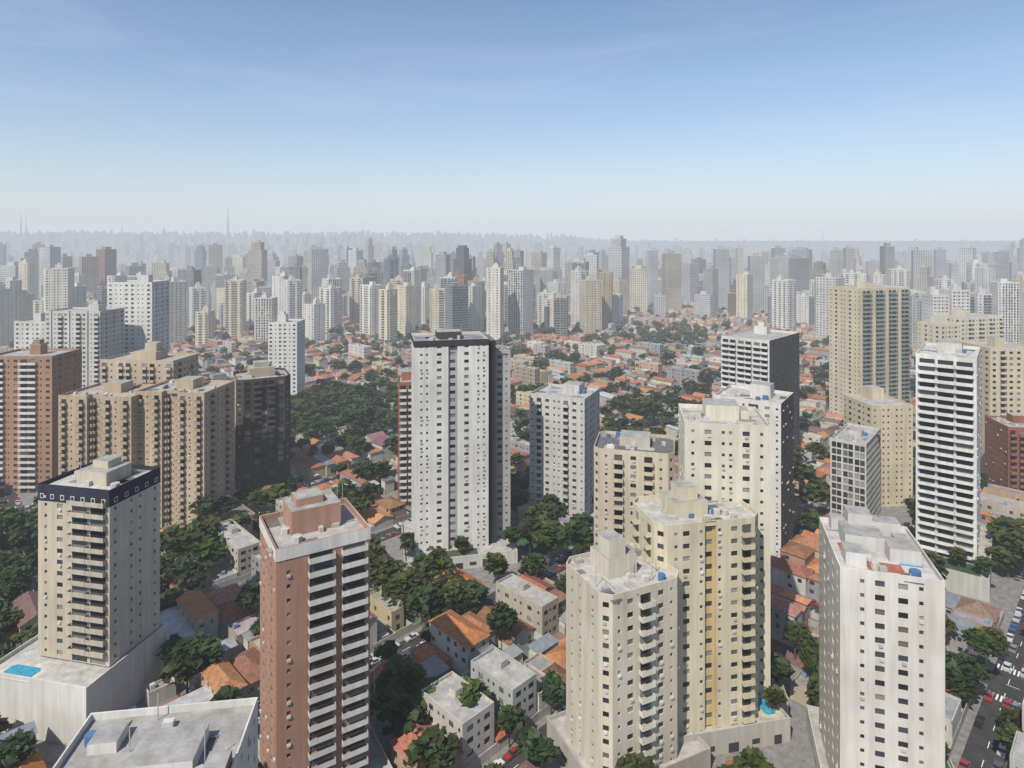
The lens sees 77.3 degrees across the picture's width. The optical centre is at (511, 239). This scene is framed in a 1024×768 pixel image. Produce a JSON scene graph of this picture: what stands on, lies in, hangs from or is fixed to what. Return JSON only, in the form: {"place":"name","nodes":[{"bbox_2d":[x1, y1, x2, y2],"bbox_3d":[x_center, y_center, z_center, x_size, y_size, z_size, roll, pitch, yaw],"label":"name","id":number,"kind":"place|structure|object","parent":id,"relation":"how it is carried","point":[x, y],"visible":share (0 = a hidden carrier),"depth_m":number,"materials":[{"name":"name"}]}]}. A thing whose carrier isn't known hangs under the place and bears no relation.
{"place":"outdoors","nodes":[
{"label":"outdoors","id":0,"kind":"place"},
{"bbox_2d":[11,241,1010,352],"bbox_3d":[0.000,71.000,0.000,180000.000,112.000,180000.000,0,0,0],"label":"ground","id":1,"kind":"structure","parent":0,"point":[472,253],"depth_m":32518.80,"materials":[{"name":"grey"}]},
{"bbox_2d":[19,214,823,243],"bbox_3d":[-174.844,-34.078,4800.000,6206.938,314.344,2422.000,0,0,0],"label":"antenna towers","id":2,"kind":"structure","parent":1,"relation":"on","point":[227,237],"depth_m":4195.52,"materials":[{"name":"grey metal"}]},
{"bbox_2d":[0,310,1023,767],"bbox_3d":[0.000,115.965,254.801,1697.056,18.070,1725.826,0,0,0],"label":"city blocks","id":3,"kind":"structure","parent":1,"relation":"on","point":[518,660],"depth_m":208.59,"materials":[{"name":"grey concrete"}]},
{"bbox_2d":[0,275,1023,767],"bbox_3d":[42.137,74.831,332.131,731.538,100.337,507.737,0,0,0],"label":"apartment towers","id":4,"kind":"structure","parent":3,"relation":"on","point":[128,421],"depth_m":171.32,"materials":[{"name":"beige concrete"}]},
{"bbox_2d":[0,425,1023,767],"bbox_3d":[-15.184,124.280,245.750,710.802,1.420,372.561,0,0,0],"label":"cars","id":5,"kind":"object","parent":3,"relation":"on","point":[964,763],"visible":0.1,"depth_m":199.29,"materials":[{"name":"painted metal"},{"name":"glass"},{"name":"rubber"}]},
{"bbox_2d":[0,267,1023,767],"bbox_3d":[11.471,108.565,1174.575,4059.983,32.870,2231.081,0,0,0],"label":"trees","id":6,"kind":"object","parent":1,"relation":"on","point":[190,657],"visible":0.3,"depth_m":233.95,"materials":[{"name":"green plant"}]},
{"bbox_2d":[0,228,1023,317],"bbox_3d":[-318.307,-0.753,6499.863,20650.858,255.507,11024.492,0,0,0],"label":"distant skyline buildings","id":7,"kind":"structure","parent":1,"relation":"on","point":[664,276],"depth_m":1339.87,"materials":[{"name":"grey concrete"}]},
{"bbox_2d":[0,255,1023,349],"bbox_3d":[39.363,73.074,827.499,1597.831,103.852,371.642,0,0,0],"label":"mid-distance high-rise buildings","id":8,"kind":"structure","parent":1,"relation":"on","point":[407,303],"depth_m":802.86,"materials":[{"name":"grey concrete"}]},
{"bbox_2d":[0,269,1023,355],"bbox_3d":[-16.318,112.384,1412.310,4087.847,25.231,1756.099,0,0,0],"label":"houses","id":9,"kind":"structure","parent":1,"relation":"on","point":[686,311],"depth_m":931.53,"materials":[{"name":"concrete"}]},
{"bbox_2d":[0,0,1023,240],"label":"sky","id":10,"kind":"structure","parent":0,"point":[635,120],"materials":[{"name":"blue"}]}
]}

